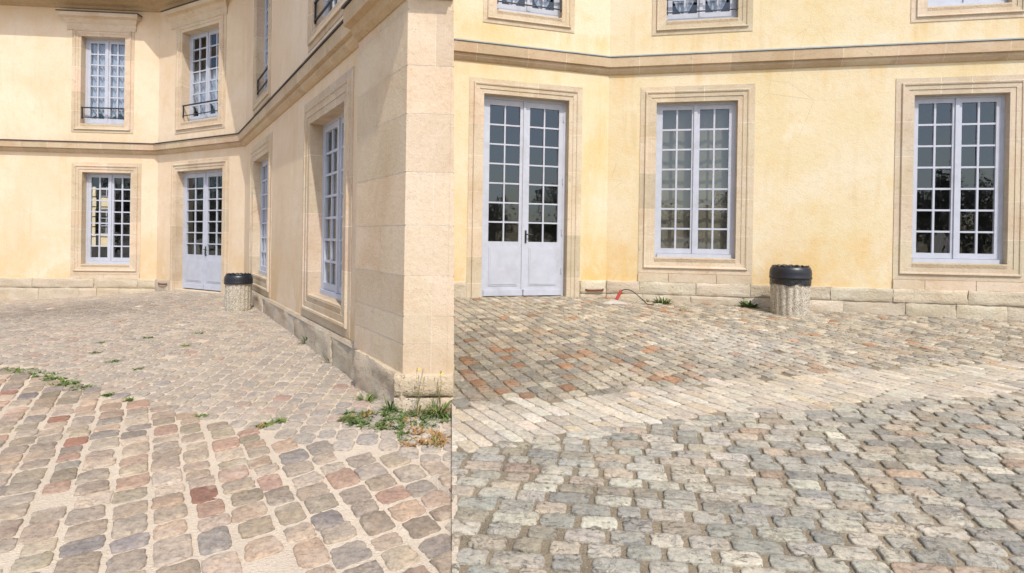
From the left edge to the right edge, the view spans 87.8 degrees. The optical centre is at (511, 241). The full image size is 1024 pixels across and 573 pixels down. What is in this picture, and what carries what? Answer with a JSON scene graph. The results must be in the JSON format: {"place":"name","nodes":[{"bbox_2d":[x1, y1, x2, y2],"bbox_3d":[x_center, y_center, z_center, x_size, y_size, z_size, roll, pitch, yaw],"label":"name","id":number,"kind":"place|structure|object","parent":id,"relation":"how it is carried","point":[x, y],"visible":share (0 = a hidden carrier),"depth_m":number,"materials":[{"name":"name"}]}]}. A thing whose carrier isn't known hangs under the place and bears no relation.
{"place":"outdoors","nodes":[
{"label":"outdoors","id":0,"kind":"place"},
{"bbox_2d":[0,291,451,462],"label":"cobble paving","id":1,"kind":"structure","parent":0,"point":[61,316],"depth_m":5.94,"materials":[{"name":"beige stone"}]},
{"bbox_2d":[224,273,252,311],"bbox_3d":[-4.945,0.920,9.623,0.477,0.690,0.477,1,0,0],"label":"litter bin","id":2,"kind":"object","parent":1,"relation":"on","point":[238,291],"visible":0.98,"depth_m":9.44,"materials":[{"name":"concrete"}]},
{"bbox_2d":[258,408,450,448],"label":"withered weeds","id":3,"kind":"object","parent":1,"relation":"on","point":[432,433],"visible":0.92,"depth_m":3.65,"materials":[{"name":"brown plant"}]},
{"bbox_2d":[352,390,376,401],"bbox_3d":[-1.208,1.293,4.503,0.276,0.082,0.245,1,0,22],"label":"grass tuft","id":4,"kind":"object","parent":1,"relation":"on","point":[369,397],"visible":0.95,"depth_m":4.49,"materials":[{"name":"green plant"}]},
{"bbox_2d":[374,393,403,413],"bbox_3d":[-0.948,1.260,4.121,0.259,0.144,0.282,1,0,0],"label":"weed tuft","id":5,"kind":"object","parent":1,"relation":"on","point":[392,407],"visible":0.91,"depth_m":4.12,"materials":[{"name":"green plant"}]},
{"bbox_2d":[337,408,451,447],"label":"corner weeds","id":6,"kind":"object","parent":1,"relation":"on","point":[380,425],"visible":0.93,"depth_m":3.92,"materials":[{"name":"green plant"}]},
{"bbox_2d":[405,368,429,415],"bbox_3d":[-0.705,1.136,4.048,0.238,0.360,0.187,1,0,26],"label":"flowering weed","id":7,"kind":"object","parent":1,"relation":"on","point":[417,409],"visible":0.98,"depth_m":4.04,"materials":[{"name":"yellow plant"}]},
{"bbox_2d":[422,397,453,417],"bbox_3d":[-0.556,1.266,4.057,0.302,0.123,0.310,1,0,-21],"label":"grass tuft","id":8,"kind":"object","parent":1,"relation":"on","point":[441,408],"visible":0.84,"depth_m":4.07,"materials":[{"name":"green plant"}]},
{"bbox_2d":[427,371,451,415],"bbox_3d":[-0.542,1.152,4.058,0.225,0.328,0.200,1,0,-44],"label":"flowering weed","id":9,"kind":"object","parent":1,"relation":"on","point":[438,397],"visible":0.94,"depth_m":4.07,"materials":[{"name":"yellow plant"}]},
{"bbox_2d":[0,294,451,572],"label":"court","id":10,"kind":"object","parent":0,"point":[284,561],"visible":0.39,"depth_m":3.05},
{"bbox_2d":[0,0,454,409],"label":"corner building","id":11,"kind":"structure","parent":10,"relation":"on","point":[295,158],"depth_m":10.59,"materials":[{"name":"beige paint"}]},
{"bbox_2d":[55,9,141,133],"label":"window","id":12,"kind":"structure","parent":11,"relation":"in","point":[103,42],"depth_m":12.92,"materials":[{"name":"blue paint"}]},
{"bbox_2d":[70,162,141,278],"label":"window","id":13,"kind":"structure","parent":11,"relation":"in","point":[122,180],"depth_m":12.96,"materials":[{"name":"blue paint"}]},
{"bbox_2d":[161,0,230,133],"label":"window","id":14,"kind":"structure","parent":11,"relation":"in","point":[200,25],"depth_m":12.43,"materials":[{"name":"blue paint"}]},
{"bbox_2d":[169,157,229,293],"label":"door","id":15,"kind":"structure","parent":11,"relation":"in","point":[199,212],"depth_m":12.62,"materials":[{"name":"white paint"}]},
{"bbox_2d":[249,132,272,297],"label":"window","id":16,"kind":"structure","parent":11,"relation":"in","point":[261,153],"depth_m":10.55,"materials":[{"name":"blue paint"}]},
{"bbox_2d":[253,0,271,114],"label":"window","id":17,"kind":"structure","parent":11,"relation":"in","point":[262,8],"depth_m":10.44,"materials":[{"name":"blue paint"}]},
{"bbox_2d":[307,0,345,52],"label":"window","id":18,"kind":"structure","parent":11,"relation":"in","point":[322,14],"depth_m":6.82,"materials":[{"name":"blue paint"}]},
{"bbox_2d":[301,66,406,338],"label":"window","id":19,"kind":"structure","parent":11,"relation":"in","point":[329,116],"depth_m":6.73,"materials":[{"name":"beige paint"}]},
{"bbox_2d":[0,362,458,572],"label":"cobble paving","id":20,"kind":"structure","parent":0,"point":[83,538],"depth_m":2.91,"materials":[{"name":"stone"}]},
{"bbox_2d":[0,331,286,428],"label":"weeds","id":21,"kind":"object","parent":20,"relation":"on","point":[52,377],"visible":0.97,"depth_m":5.11,"materials":[{"name":"green plant"}]},
{"bbox_2d":[452,394,1023,572],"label":"cobble paving","id":22,"kind":"structure","parent":0,"point":[511,515],"depth_m":2.90,"materials":[{"name":"grey stone"}]},
{"bbox_2d":[452,295,1023,407],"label":"cobble paving","id":23,"kind":"structure","parent":0,"point":[844,344],"depth_m":6.22,"materials":[{"name":"beige stone"}]},
{"bbox_2d":[603,300,628,304],"bbox_3d":[1.700,1.012,8.856,0.509,0.102,0.272,1,0,0],"label":"mortar lump","id":24,"kind":"object","parent":23,"relation":"on","point":[611,302],"visible":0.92,"depth_m":8.78,"materials":[{"name":"grey concrete"}]},
{"bbox_2d":[615,290,621,299],"bbox_3d":[1.781,0.953,8.964,0.174,0.260,0.054,1,0,-28],"label":"conduit pipe","id":25,"kind":"object","parent":23,"relation":"on","point":[618,295],"visible":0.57,"depth_m":8.95,"materials":[{"name":"red plastic"}]},
{"bbox_2d":[621,289,653,304],"bbox_3d":[2.089,0.927,8.894,0.553,0.249,0.017,1,0,21],"label":"cable","id":26,"kind":"object","parent":25,"relation":"attached to","point":[637,295],"visible":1,"depth_m":8.88,"materials":[{"name":"black rubber"}]},
{"bbox_2d":[651,295,676,304],"bbox_3d":[2.566,0.976,9.035,0.480,0.167,0.478,1,0,0],"label":"weed tuft","id":27,"kind":"object","parent":23,"relation":"on","point":[663,301],"visible":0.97,"depth_m":9.00,"materials":[{"name":"green plant"}]},
{"bbox_2d":[736,300,761,308],"bbox_3d":[3.981,1.034,8.938,0.470,0.175,0.473,1,0,0],"label":"weed tuft","id":28,"kind":"object","parent":23,"relation":"on","point":[747,304],"visible":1,"depth_m":8.87,"materials":[{"name":"green plant"}]},
{"bbox_2d":[769,264,811,316],"bbox_3d":[4.388,0.770,8.402,0.611,0.800,0.611,1,0,0],"label":"litter bin","id":29,"kind":"object","parent":23,"relation":"on","point":[790,286],"visible":0.98,"depth_m":8.17,"materials":[{"name":"concrete"}]},
{"bbox_2d":[454,295,1023,572],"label":"court","id":30,"kind":"object","parent":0,"point":[586,567],"visible":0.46,"depth_m":2.93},
{"bbox_2d":[452,404,458,572],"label":"kerb strip","id":31,"kind":"object","parent":30,"relation":"on","point":[454,510],"visible":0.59,"depth_m":2.73,"materials":[{"name":"grey stone"}]},
{"bbox_2d":[452,360,1023,452],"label":"flag band","id":32,"kind":"object","parent":30,"relation":"on","point":[944,382],"visible":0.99,"depth_m":4.38,"materials":[{"name":"beige stone"}]},
{"bbox_2d":[454,0,1023,320],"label":"yellow building","id":33,"kind":"structure","parent":30,"relation":"on","point":[861,156],"depth_m":9.04,"materials":[{"name":"paint"}]},
{"bbox_2d":[466,77,582,297],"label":"door","id":34,"kind":"structure","parent":33,"relation":"in","point":[525,152],"depth_m":9.30,"materials":[{"name":"white paint"}]},
{"bbox_2d":[483,0,574,32],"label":"window","id":35,"kind":"structure","parent":33,"relation":"in","point":[553,15],"depth_m":9.16,"materials":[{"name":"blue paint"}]},
{"bbox_2d":[585,289,603,290],"bbox_3d":[1.449,0.856,9.414,0.352,0.046,0.096,1,0,-15],"label":"boot scraper","id":36,"kind":"object","parent":33,"relation":"attached to","point":[594,289],"visible":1,"depth_m":9.37,"materials":[{"name":"metal"}]},
{"bbox_2d":[638,84,754,284],"bbox_3d":[3.201,-0.992,9.345,1.897,3.419,0.306,1,0,10],"label":"window","id":37,"kind":"structure","parent":33,"relation":"in","point":[696,179],"depth_m":9.34,"materials":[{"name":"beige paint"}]},
{"bbox_2d":[652,0,752,35],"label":"window","id":38,"kind":"structure","parent":33,"relation":"in","point":[669,17],"depth_m":9.27,"materials":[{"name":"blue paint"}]},
{"bbox_2d":[892,74,1023,291],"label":"window","id":39,"kind":"structure","parent":33,"relation":"in","point":[958,215],"depth_m":8.63,"materials":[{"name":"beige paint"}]},
{"bbox_2d":[911,0,1023,22],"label":"window","id":40,"kind":"structure","parent":33,"relation":"in","point":[921,10],"depth_m":8.51,"materials":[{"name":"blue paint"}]},
{"label":"ground","id":41,"kind":"structure","parent":0,"visible":0},
{"bbox_2d":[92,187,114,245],"bbox_3d":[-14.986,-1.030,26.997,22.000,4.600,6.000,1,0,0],"label":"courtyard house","id":42,"kind":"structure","parent":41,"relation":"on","point":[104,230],"depth_m":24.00,"materials":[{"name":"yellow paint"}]}
]}

